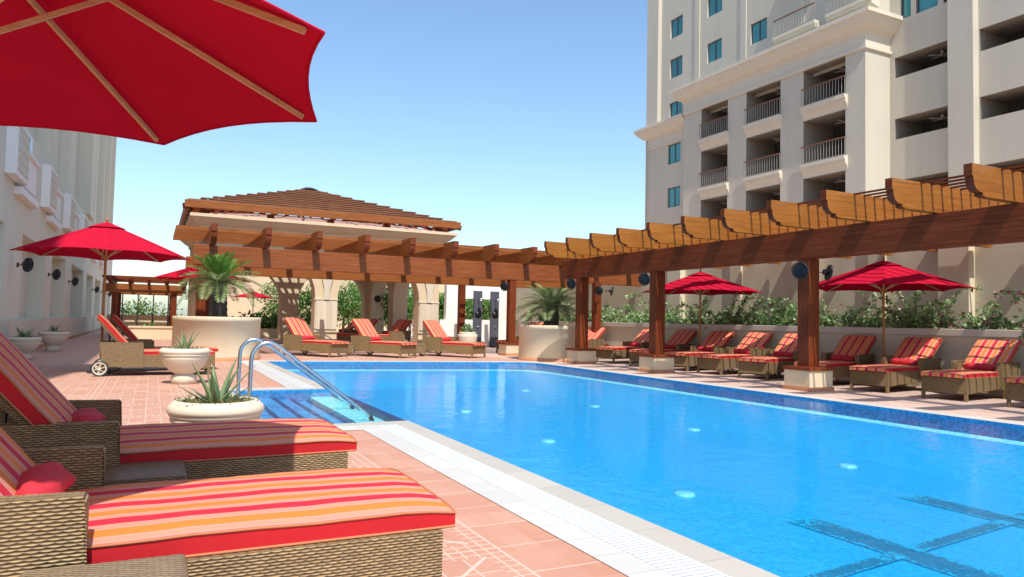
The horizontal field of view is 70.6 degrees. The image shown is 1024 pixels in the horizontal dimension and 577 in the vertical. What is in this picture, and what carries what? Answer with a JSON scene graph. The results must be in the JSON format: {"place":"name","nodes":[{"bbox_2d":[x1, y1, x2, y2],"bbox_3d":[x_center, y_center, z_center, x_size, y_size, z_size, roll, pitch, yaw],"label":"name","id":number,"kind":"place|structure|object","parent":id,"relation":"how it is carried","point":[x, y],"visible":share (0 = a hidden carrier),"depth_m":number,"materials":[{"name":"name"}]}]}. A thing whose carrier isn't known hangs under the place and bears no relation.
{"place":"outdoors","nodes":[
{"label":"outdoors","id":0,"kind":"place"},
{"bbox_2d":[0,126,116,350],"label":"hotel block","id":1,"kind":"structure","parent":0,"point":[54,182],"depth_m":26.43,"materials":[{"name":"paint"}]},
{"bbox_2d":[16,257,33,271],"bbox_3d":[-13.264,-0.660,19.639,0.327,0.409,0.409,8,-3,1],"label":"wall fan","id":2,"kind":"object","parent":1,"relation":"attached to","point":[27,264],"depth_m":19.62,"materials":[{"name":"grey plastic"}]},
{"bbox_2d":[48,269,60,279],"bbox_3d":[-16.153,-0.508,25.460,0.327,0.409,0.409,8,-3,1],"label":"wall fan","id":3,"kind":"object","parent":1,"relation":"attached to","point":[56,274],"depth_m":25.44,"materials":[{"name":"black plastic"}]},
{"bbox_2d":[106,314,168,334],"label":"garden wall","id":4,"kind":"structure","parent":0,"point":[131,320],"depth_m":42.24,"materials":[{"name":"beige paint"}]},
{"bbox_2d":[227,275,506,331],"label":"garden wall","id":5,"kind":"structure","parent":0,"point":[242,305],"depth_m":50.26,"materials":[{"name":"beige paint"}]},
{"bbox_2d":[110,0,647,320],"label":"sky","id":6,"kind":"structure","parent":0,"point":[513,122],"materials":[{"name":"blue"}]},
{"bbox_2d":[438,285,505,346],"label":"shower wall","id":7,"kind":"structure","parent":0,"point":[491,331],"depth_m":33.73,"materials":[{"name":"paint"}]},
{"bbox_2d":[29,323,1023,576],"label":"deck","id":8,"kind":"structure","parent":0,"point":[485,537],"depth_m":11.23,"materials":[{"name":"tile"}]},
{"bbox_2d":[7,336,41,359],"bbox_3d":[-12.576,1.511,18.612,0.800,0.630,0.800,2,-3,-26],"label":"stone pot","id":9,"kind":"object","parent":8,"relation":"on","point":[26,346],"visible":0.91,"depth_m":18.41,"materials":[{"name":"stone"}]},
{"bbox_2d":[16,325,37,336],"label":"aloe plant","id":10,"kind":"object","parent":9,"relation":"on","point":[23,334],"visible":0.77,"depth_m":18.61,"materials":[{"name":"green plant"}]},
{"bbox_2d":[38,330,69,350],"bbox_3d":[-14.513,1.643,22.896,0.880,0.672,0.880,2,-3,-26],"label":"stone pot","id":11,"kind":"object","parent":8,"relation":"on","point":[53,340],"visible":0.98,"depth_m":22.67,"materials":[{"name":"stone"}]},
{"bbox_2d":[10,217,191,373],"bbox_3d":[-8.517,0.126,15.091,3.079,3.250,3.079,2,-3,-10],"label":"sun umbrella","id":12,"kind":"object","parent":8,"relation":"on","point":[105,241],"visible":0.94,"depth_m":14.86,"materials":[{"name":"red fabric"}]},
{"bbox_2d":[19,554,188,576],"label":"side table","id":13,"kind":"object","parent":8,"relation":"on","point":[169,566],"visible":1,"depth_m":2.21,"materials":[{"name":"wicker"}]},
{"bbox_2d":[121,295,155,314],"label":"garden bush","id":14,"kind":"object","parent":8,"relation":"on","point":[141,310],"visible":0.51,"depth_m":44.43,"materials":[{"name":"green plant"}]},
{"bbox_2d":[102,275,186,327],"bbox_3d":[-19.665,0.808,38.854,3.900,2.620,6.500,2,-3,-26],"label":"timber pergola","id":15,"kind":"object","parent":8,"relation":"on","point":[115,289],"visible":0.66,"depth_m":37.10,"materials":[{"name":"brown wood"}]},
{"bbox_2d":[105,460,186,485],"bbox_3d":[-1.969,1.166,3.785,0.460,0.430,0.460,2,-3,-26],"label":"side table","id":16,"kind":"object","parent":8,"relation":"on","point":[138,472],"visible":0.23,"depth_m":3.73,"materials":[{"name":"wicker"}]},
{"bbox_2d":[128,326,171,338],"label":"bed wall","id":17,"kind":"structure","parent":8,"relation":"on","point":[152,332],"depth_m":35.23,"materials":[{"name":"beige paint"}]},
{"bbox_2d":[90,314,213,376],"bbox_3d":[-7.402,1.158,14.980,2.235,1.226,1.018,3,-3,-27],"label":"sun lounger","id":18,"kind":"object","parent":8,"relation":"on","point":[120,351],"visible":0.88,"depth_m":14.34,"materials":[{"name":"wicker"}]},
{"bbox_2d":[0,0,324,144],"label":"sun umbrella","id":19,"kind":"object","parent":8,"relation":"on","point":[162,72],"visible":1,"depth_m":3.71,"materials":[{"name":"red fabric"}]},
{"bbox_2d":[143,303,182,315],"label":"garden bush","id":20,"kind":"object","parent":8,"relation":"on","point":[150,307],"visible":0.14,"depth_m":45.16,"materials":[{"name":"green plant"}]},
{"bbox_2d":[109,314,217,370],"bbox_3d":[-7.848,1.207,16.280,2.235,1.226,0.970,3,-3,-29],"label":"sun lounger","id":21,"kind":"object","parent":8,"relation":"on","point":[128,332],"visible":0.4,"depth_m":15.70,"materials":[{"name":"wicker"}]},
{"bbox_2d":[0,332,357,478],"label":"sun lounger","id":22,"kind":"object","parent":8,"relation":"on","point":[38,408],"visible":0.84,"depth_m":4.23,"materials":[{"name":"fabric"}]},
{"bbox_2d":[158,345,210,383],"bbox_3d":[-5.929,1.372,13.094,0.870,0.691,0.870,2,-3,-26],"label":"stone pot","id":23,"kind":"object","parent":8,"relation":"on","point":[178,362],"visible":0.99,"depth_m":12.85,"materials":[{"name":"stone"}]},
{"bbox_2d":[172,330,199,348],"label":"aloe plant","id":24,"kind":"object","parent":23,"relation":"on","point":[184,344],"visible":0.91,"depth_m":13.05,"materials":[{"name":"green plant"}]},
{"bbox_2d":[152,265,250,282],"bbox_3d":[-10.655,0.591,24.849,3.005,3.110,3.005,2,-3,-14],"label":"sun umbrella","id":25,"kind":"object","parent":8,"relation":"on","point":[174,275],"visible":0.27,"depth_m":24.30,"materials":[{"name":"red fabric"}]},
{"bbox_2d":[166,393,263,422],"bbox_3d":[-2.591,1.201,6.323,0.800,0.562,0.800,2,-3,-26],"label":"stone pot","id":26,"kind":"object","parent":8,"relation":"on","point":[190,408],"visible":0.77,"depth_m":6.04,"materials":[{"name":"stone"}]},
{"bbox_2d":[176,356,255,402],"bbox_3d":[-2.594,0.800,6.327,0.421,0.446,0.604,-1,-3,35],"label":"aloe plant","id":27,"kind":"object","parent":26,"relation":"on","point":[213,392],"visible":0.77,"depth_m":6.31,"materials":[{"name":"green plant"}]},
{"bbox_2d":[172,316,260,360],"bbox_3d":[-8.398,1.402,20.580,2.350,1.200,2.350,2,-3,-26],"label":"round planter","id":28,"kind":"object","parent":8,"relation":"on","point":[227,337],"visible":0.81,"depth_m":19.62,"materials":[{"name":"beige paint"}]},
{"bbox_2d":[177,251,264,316],"bbox_3d":[-8.409,-0.103,20.597,2.234,1.909,2.418,-1,-3,36],"label":"cycad palm","id":29,"kind":"object","parent":28,"relation":"on","point":[219,268],"visible":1,"depth_m":20.41,"materials":[{"name":"green plant"}]},
{"bbox_2d":[0,426,456,576],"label":"sun lounger","id":30,"kind":"object","parent":8,"relation":"on","point":[62,506],"visible":0.98,"depth_m":2.71,"materials":[{"name":"fabric"}]},
{"bbox_2d":[231,310,265,327],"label":"garden bush","id":31,"kind":"object","parent":8,"relation":"on","point":[251,315],"visible":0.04,"depth_m":40.86,"materials":[{"name":"green plant"}]},
{"bbox_2d":[236,290,271,313],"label":"sun umbrella","id":32,"kind":"object","parent":8,"relation":"on","point":[258,295],"visible":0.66,"depth_m":43.77,"materials":[{"name":"red fabric"}]},
{"bbox_2d":[258,312,277,328],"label":"garden bush","id":33,"kind":"object","parent":8,"relation":"on","point":[271,322],"visible":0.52,"depth_m":40.80,"materials":[{"name":"green plant"}]},
{"bbox_2d":[260,328,276,338],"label":"bed wall","id":34,"kind":"structure","parent":8,"relation":"on","point":[268,333],"depth_m":40.31,"materials":[{"name":"paint"}]},
{"bbox_2d":[257,281,310,318],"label":"garden tree","id":35,"kind":"object","parent":8,"relation":"on","point":[271,308],"visible":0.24,"depth_m":44.60,"materials":[{"name":"green plant"}]},
{"bbox_2d":[279,317,349,357],"bbox_3d":[-6.347,1.558,23.353,2.235,1.226,1.018,0,-3,31],"label":"sun lounger","id":36,"kind":"object","parent":8,"relation":"on","point":[302,338],"visible":0.9,"depth_m":23.16,"materials":[{"name":"wicker"}]},
{"bbox_2d":[179,187,461,342],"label":"pavilion","id":37,"kind":"structure","parent":8,"relation":"on","point":[359,218],"depth_m":31.59,"materials":[{"name":"beige paint"}]},
{"bbox_2d":[298,287,346,329],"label":"garden tree","id":38,"kind":"object","parent":8,"relation":"on","point":[306,301],"visible":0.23,"depth_m":43.34,"materials":[{"name":"green plant"}]},
{"bbox_2d":[337,318,358,332],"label":"sun lounger","id":39,"kind":"object","parent":8,"relation":"on","point":[350,328],"visible":0.27,"depth_m":35.95,"materials":[{"name":"wicker"}]},
{"bbox_2d":[337,280,361,328],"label":"garden tree","id":40,"kind":"object","parent":8,"relation":"on","point":[347,312],"visible":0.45,"depth_m":47.32,"materials":[{"name":"green plant"}]},
{"bbox_2d":[336,319,377,340],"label":"sun lounger","id":41,"kind":"object","parent":8,"relation":"on","point":[343,336],"visible":0.26,"depth_m":33.94,"materials":[{"name":"wicker"}]},
{"bbox_2d":[342,281,387,324],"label":"garden tree","id":42,"kind":"object","parent":8,"relation":"on","point":[355,293],"visible":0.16,"depth_m":47.62,"materials":[{"name":"green plant"}]},
{"bbox_2d":[348,319,416,357],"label":"sun lounger","id":43,"kind":"object","parent":8,"relation":"on","point":[368,338],"visible":0.98,"depth_m":23.54,"materials":[{"name":"wicker"}]},
{"bbox_2d":[357,319,407,341],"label":"sun lounger","id":44,"kind":"object","parent":8,"relation":"on","point":[394,333],"visible":0.66,"depth_m":33.91,"materials":[{"name":"wicker"}]},
{"bbox_2d":[378,319,412,341],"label":"sun lounger","id":45,"kind":"object","parent":8,"relation":"on","point":[405,327],"visible":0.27,"depth_m":35.76,"materials":[{"name":"wicker"}]},
{"bbox_2d":[378,288,413,330],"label":"garden tree","id":46,"kind":"object","parent":8,"relation":"on","point":[409,310],"visible":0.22,"depth_m":41.02,"materials":[{"name":"green plant"}]},
{"bbox_2d":[256,360,542,362],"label":"edge tiles","id":47,"kind":"object","parent":8,"relation":"on","point":[397,361],"visible":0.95,"depth_m":21.05,"materials":[{"name":"tile"}]},
{"bbox_2d":[173,223,641,355],"bbox_3d":[-3.366,0.434,27.078,16.980,3.931,7.000,2,-3,-26],"label":"timber pergola","id":48,"kind":"object","parent":8,"relation":"on","point":[365,257],"visible":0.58,"depth_m":25.44,"materials":[{"name":"brown wood"}]},
{"bbox_2d":[385,287,440,330],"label":"garden tree","id":49,"kind":"object","parent":8,"relation":"on","point":[409,295],"visible":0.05,"depth_m":48.89,"materials":[{"name":"green plant"}]},
{"bbox_2d":[408,343,425,355],"bbox_3d":[-3.217,2.072,24.470,0.460,0.430,0.460,2,-3,-26],"label":"side table","id":50,"kind":"object","parent":8,"relation":"on","point":[420,348],"visible":0.59,"depth_m":24.31,"materials":[{"name":"wicker"}]},
{"bbox_2d":[419,320,486,357],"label":"sun lounger","id":51,"kind":"object","parent":8,"relation":"on","point":[438,339],"visible":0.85,"depth_m":24.48,"materials":[{"name":"wicker"}]},
{"bbox_2d":[438,292,471,319],"bbox_3d":[-3.414,1.475,38.855,2.462,2.923,2.649,2,-3,-26],"label":"garden tree","id":52,"kind":"object","parent":8,"relation":"on","point":[441,305],"visible":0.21,"depth_m":38.52,"materials":[{"name":"green plant"}]},
{"bbox_2d":[457,323,477,353],"bbox_3d":[-1.639,1.837,26.603,0.740,1.158,0.740,2,-3,-26],"label":"garden urn","id":53,"kind":"object","parent":8,"relation":"on","point":[469,335],"visible":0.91,"depth_m":26.37,"materials":[{"name":"stone"}]},
{"bbox_2d":[465,299,489,319],"bbox_3d":[-1.728,1.592,40.275,2.575,2.888,2.702,2,-3,-26],"label":"garden tree","id":54,"kind":"object","parent":8,"relation":"on","point":[485,307],"visible":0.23,"depth_m":39.61,"materials":[{"name":"green plant"}]},
{"bbox_2d":[246,360,731,576],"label":"drain channel","id":55,"kind":"object","parent":8,"relation":"on","point":[664,558],"visible":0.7,"depth_m":4.76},
{"bbox_2d":[220,361,779,576],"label":"pool coping","id":56,"kind":"object","parent":8,"relation":"on","point":[729,565],"visible":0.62,"depth_m":4.90,"materials":[{"name":"beige stone"}]},
{"bbox_2d":[236,338,354,408],"bbox_3d":[-3.151,1.288,10.623,1.757,1.116,0.120,2,-3,-26],"label":"pool handrail","id":57,"kind":"object","parent":56,"relation":"on","point":[286,358],"visible":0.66,"depth_m":10.50,"materials":[{"name":"metal"}]},
{"bbox_2d":[247,341,373,420],"bbox_3d":[-2.591,1.245,9.416,1.687,1.116,0.120,2,-3,-26],"label":"pool handrail","id":58,"kind":"object","parent":56,"relation":"on","point":[313,373],"visible":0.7,"depth_m":9.31,"materials":[{"name":"metal"}]},
{"bbox_2d":[496,322,543,352],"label":"sun lounger","id":59,"kind":"object","parent":8,"relation":"on","point":[517,337],"visible":0.16,"depth_m":29.33,"materials":[{"name":"fabric"}]},
{"bbox_2d":[518,325,574,361],"bbox_3d":[1.282,1.779,23.755,2.150,1.140,2.150,2,-3,-26],"label":"round planter","id":60,"kind":"object","parent":8,"relation":"on","point":[546,343],"visible":0.77,"depth_m":22.78,"materials":[{"name":"beige paint"}]},
{"bbox_2d":[514,283,575,325],"bbox_3d":[1.272,0.551,23.836,2.464,1.499,2.401,1,-3,12],"label":"cycad palm","id":61,"kind":"object","parent":60,"relation":"on","point":[552,301],"visible":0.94,"depth_m":23.57,"materials":[{"name":"green plant"}]},
{"bbox_2d":[588,327,605,347],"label":"sun lounger","id":62,"kind":"object","parent":8,"relation":"on","point":[594,340],"visible":0.2,"depth_m":26.34,"materials":[{"name":"fabric"}]},
{"bbox_2d":[220,361,1023,576],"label":"edge tiles","id":63,"kind":"object","parent":8,"relation":"on","point":[619,560],"visible":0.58,"depth_m":5.15,"materials":[{"name":"white tile"}]},
{"bbox_2d":[595,329,648,363],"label":"sun lounger","id":64,"kind":"object","parent":8,"relation":"on","point":[639,341],"visible":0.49,"depth_m":22.95,"materials":[{"name":"fabric"}]},
{"bbox_2d":[233,361,1023,576],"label":"pool basin","id":65,"kind":"object","parent":8,"relation":"in","point":[754,471],"visible":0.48,"depth_m":10.03,"materials":[{"name":"blue tile"}]},
{"bbox_2d":[673,490,694,497],"bbox_3d":[1.835,2.183,7.695,0.230,0.030,0.230,2,-3,-26],"label":"pool lamp","id":66,"kind":"object","parent":65,"relation":"on","point":[684,493],"visible":1,"depth_m":7.64,"materials":[{"name":"blue glass"}]},
{"bbox_2d":[838,463,856,468],"bbox_3d":[4.389,2.316,9.450,0.230,0.030,0.230,2,-3,-26],"label":"pool lamp","id":67,"kind":"object","parent":65,"relation":"on","point":[847,465],"visible":1,"depth_m":9.39,"materials":[{"name":"blue glass"}]},
{"bbox_2d":[787,494,1023,576],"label":"lane markings","id":68,"kind":"object","parent":65,"relation":"on","point":[892,551],"visible":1,"depth_m":6.12,"materials":[{"name":"tile"}]},
{"bbox_2d":[629,330,696,365],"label":"sun lounger","id":69,"kind":"object","parent":8,"relation":"on","point":[679,340],"visible":0.42,"depth_m":21.90,"materials":[{"name":"wicker"}]},
{"bbox_2d":[664,331,734,371],"bbox_3d":[5.282,1.733,20.328,2.273,1.090,0.970,3,-3,-40],"label":"sun lounger","id":70,"kind":"object","parent":8,"relation":"on","point":[715,342],"visible":0.52,"depth_m":20.34,"materials":[{"name":"wicker"}]},
{"bbox_2d":[641,269,762,367],"bbox_3d":[5.564,0.866,21.389,3.301,2.930,3.301,1,-3,2],"label":"sun umbrella","id":71,"kind":"object","parent":8,"relation":"on","point":[700,283],"visible":0.87,"depth_m":20.91,"materials":[{"name":"red fabric"}]},
{"bbox_2d":[696,332,772,374],"bbox_3d":[5.906,1.691,19.105,2.273,1.090,0.970,3,-3,-36],"label":"sun lounger","id":72,"kind":"object","parent":8,"relation":"on","point":[752,344],"visible":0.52,"depth_m":18.88,"materials":[{"name":"wicker"}]},
{"bbox_2d":[737,333,796,379],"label":"sun lounger","id":73,"kind":"object","parent":8,"relation":"on","point":[773,361],"visible":0.69,"depth_m":17.34,"materials":[{"name":"wicker"}]},
{"bbox_2d":[515,321,1023,394],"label":"planter wall","id":74,"kind":"structure","parent":8,"relation":"on","point":[957,344],"depth_m":17.31,"materials":[{"name":"paint"}]},
{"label":"planting soil","id":75,"kind":"structure","parent":74,"relation":"in","visible":0},
{"bbox_2d":[523,296,572,321],"bbox_3d":[1.758,1.017,32.217,1.998,1.415,3.692,2,-3,-26],"label":"bougainvillea","id":76,"kind":"object","parent":75,"relation":"on","point":[539,316],"visible":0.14,"depth_m":32.45,"materials":[{"name":"green plant"}]},
{"bbox_2d":[568,303,625,322],"bbox_3d":[3.582,1.075,29.254,1.950,1.101,3.595,2,-3,-14],"label":"bougainvillea","id":77,"kind":"object","parent":75,"relation":"on","point":[609,318],"visible":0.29,"depth_m":28.77,"materials":[{"name":"green plant"}]},
{"bbox_2d":[601,291,687,322],"bbox_3d":[4.732,0.901,26.831,2.695,1.520,3.362,3,-3,-36],"label":"bougainvillea","id":78,"kind":"object","parent":75,"relation":"on","point":[634,317],"visible":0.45,"depth_m":26.63,"materials":[{"name":"green plant"}]},
{"bbox_2d":[645,296,745,324],"bbox_3d":[5.892,0.896,24.235,2.524,1.230,3.423,2,-3,-26],"label":"bougainvillea","id":79,"kind":"object","parent":75,"relation":"on","point":[673,317],"visible":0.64,"depth_m":23.60,"materials":[{"name":"green plant"}]},
{"bbox_2d":[705,292,797,328],"bbox_3d":[7.334,0.949,21.679,2.958,1.823,2.320,-1,-3,35],"label":"bougainvillea","id":80,"kind":"object","parent":75,"relation":"on","point":[749,318],"visible":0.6,"depth_m":21.47,"materials":[{"name":"green plant"}]},
{"bbox_2d":[758,297,873,326],"bbox_3d":[8.217,0.772,19.504,1.963,1.150,3.351,2,-3,-26],"label":"bougainvillea","id":81,"kind":"object","parent":75,"relation":"on","point":[791,319],"visible":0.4,"depth_m":19.82,"materials":[{"name":"green plant"}]},
{"bbox_2d":[831,285,983,328],"bbox_3d":[9.478,0.557,17.820,2.769,1.561,2.998,1,-3,1],"label":"bougainvillea","id":82,"kind":"object","parent":75,"relation":"on","point":[875,320],"visible":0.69,"depth_m":17.30,"materials":[{"name":"green plant"}]},
{"bbox_2d":[925,299,1022,329],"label":"bougainvillea","id":83,"kind":"object","parent":75,"relation":"on","point":[990,321],"visible":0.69,"depth_m":15.48,"materials":[{"name":"green plant"}]},
{"bbox_2d":[992,286,1023,346],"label":"bougainvillea","id":84,"kind":"object","parent":75,"relation":"on","point":[1014,293],"visible":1,"depth_m":14.48,"materials":[{"name":"green plant"}]},
{"bbox_2d":[516,242,1023,329],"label":"boundary wall","id":85,"kind":"structure","parent":8,"relation":"on","point":[993,268],"depth_m":19.98,"materials":[{"name":"paint"}]},
{"bbox_2d":[544,163,1023,391],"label":"timber pergola","id":86,"kind":"object","parent":8,"relation":"on","point":[985,209],"visible":0.99,"depth_m":14.38,"materials":[{"name":"brown wood"}]},
{"bbox_2d":[566,278,576,288],"bbox_3d":[1.862,-0.156,22.031,0.346,0.346,0.276,-1,5,42],"label":"wall fan","id":87,"kind":"object","parent":86,"relation":"attached to","point":[571,283],"depth_m":21.95,"materials":[{"name":"black plastic"}]},
{"bbox_2d":[638,273,649,285],"bbox_3d":[3.485,-0.249,18.763,0.346,0.346,0.276,-1,5,42],"label":"wall fan","id":88,"kind":"object","parent":86,"relation":"attached to","point":[644,279],"depth_m":18.68,"materials":[{"name":"black plastic"}]},
{"bbox_2d":[791,262,808,278],"bbox_3d":[5.737,-0.369,14.294,0.346,0.346,0.276,-1,8,45],"label":"wall fan","id":89,"kind":"object","parent":86,"relation":"attached to","point":[799,270],"depth_m":14.21,"materials":[{"name":"black plastic"}]},
{"bbox_2d":[819,265,832,280],"bbox_3d":[6.320,-0.339,14.662,0.276,0.346,0.346,13,-2,5],"label":"wall fan","id":90,"kind":"object","parent":86,"relation":"attached to","point":[827,272],"depth_m":14.61,"materials":[{"name":"black plastic"}]},
{"bbox_2d":[793,335,876,380],"bbox_3d":[7.298,1.593,16.280,2.273,1.090,0.970,3,-3,-38],"label":"sun lounger","id":91,"kind":"object","parent":8,"relation":"on","point":[847,352],"visible":0.62,"depth_m":16.47,"materials":[{"name":"fabric"}]},
{"bbox_2d":[849,337,942,393],"bbox_3d":[7.965,1.548,14.966,2.273,1.090,0.970,3,-3,-34],"label":"sun lounger","id":92,"kind":"object","parent":8,"relation":"on","point":[910,360],"visible":0.81,"depth_m":14.72,"materials":[{"name":"wicker"}]},
{"bbox_2d":[819,256,976,386],"bbox_3d":[8.231,0.710,16.016,3.246,2.870,3.246,3,-3,-41],"label":"sun umbrella","id":93,"kind":"object","parent":8,"relation":"on","point":[883,276],"visible":0.89,"depth_m":15.67,"materials":[{"name":"red fabric"}]},
{"bbox_2d":[921,339,1020,401],"bbox_3d":[8.650,1.500,13.593,2.273,1.090,0.970,3,-3,-34],"label":"sun lounger","id":94,"kind":"object","parent":8,"relation":"on","point":[986,365],"visible":0.87,"depth_m":13.34,"materials":[{"name":"wicker"}]},
{"bbox_2d":[1003,376,1019,398],"bbox_3d":[9.383,1.831,13.254,0.460,0.430,0.460,2,-3,-22],"label":"side table","id":95,"kind":"object","parent":8,"relation":"on","point":[1004,393],"visible":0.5,"depth_m":13.34,"materials":[{"name":"wicker"}]},
{"bbox_2d":[1006,376,1023,406],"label":"sun lounger","id":96,"kind":"object","parent":8,"relation":"on","point":[1014,388],"visible":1,"depth_m":11.88,"materials":[{"name":"wicker"}]},
{"bbox_2d":[633,0,1023,228],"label":"hotel tower","id":97,"kind":"structure","parent":0,"point":[752,105],"depth_m":42.62,"materials":[{"name":"paint"}]},
{"bbox_2d":[668,186,679,207],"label":"window","id":98,"kind":"structure","parent":97,"relation":"in","point":[674,193],"depth_m":54.29,"materials":[{"name":"teal glass"}]},
{"bbox_2d":[669,142,680,163],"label":"window","id":99,"kind":"structure","parent":97,"relation":"in","point":[675,149],"depth_m":54.40,"materials":[{"name":"teal glass"}]},
{"bbox_2d":[671,101,681,116],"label":"window","id":100,"kind":"structure","parent":97,"relation":"in","point":[676,108],"depth_m":54.80,"materials":[{"name":"teal glass"}]},
{"bbox_2d":[671,56,681,78],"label":"window","id":101,"kind":"structure","parent":97,"relation":"in","point":[676,64],"depth_m":55.00,"materials":[{"name":"teal glass"}]},
{"bbox_2d":[672,15,682,38],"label":"window","id":102,"kind":"structure","parent":97,"relation":"in","point":[677,24],"depth_m":55.05,"materials":[{"name":"teal glass"}]},
{"bbox_2d":[708,38,721,62],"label":"window","id":103,"kind":"structure","parent":97,"relation":"in","point":[715,48],"depth_m":51.19,"materials":[{"name":"teal glass"}]},
{"bbox_2d":[709,0,721,16],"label":"window","id":104,"kind":"structure","parent":97,"relation":"in","point":[715,6],"depth_m":51.44,"materials":[{"name":"teal glass"}]},
{"bbox_2d":[752,18,766,43],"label":"window","id":105,"kind":"structure","parent":97,"relation":"in","point":[759,29],"depth_m":47.43,"materials":[{"name":"teal glass"}]},
{"bbox_2d":[837,134,844,154],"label":"door","id":106,"kind":"structure","parent":97,"relation":"in","point":[844,134],"depth_m":43.28,"materials":[{"name":"glass"}]},
{"bbox_2d":[902,0,910,18],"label":"window","id":107,"kind":"structure","parent":97,"relation":"in","point":[906,4],"depth_m":39.45,"materials":[{"name":"teal glass"}]},
{"bbox_2d":[918,0,937,12],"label":"window","id":108,"kind":"structure","parent":97,"relation":"in","point":[923,5],"depth_m":38.46,"materials":[{"name":"teal glass"}]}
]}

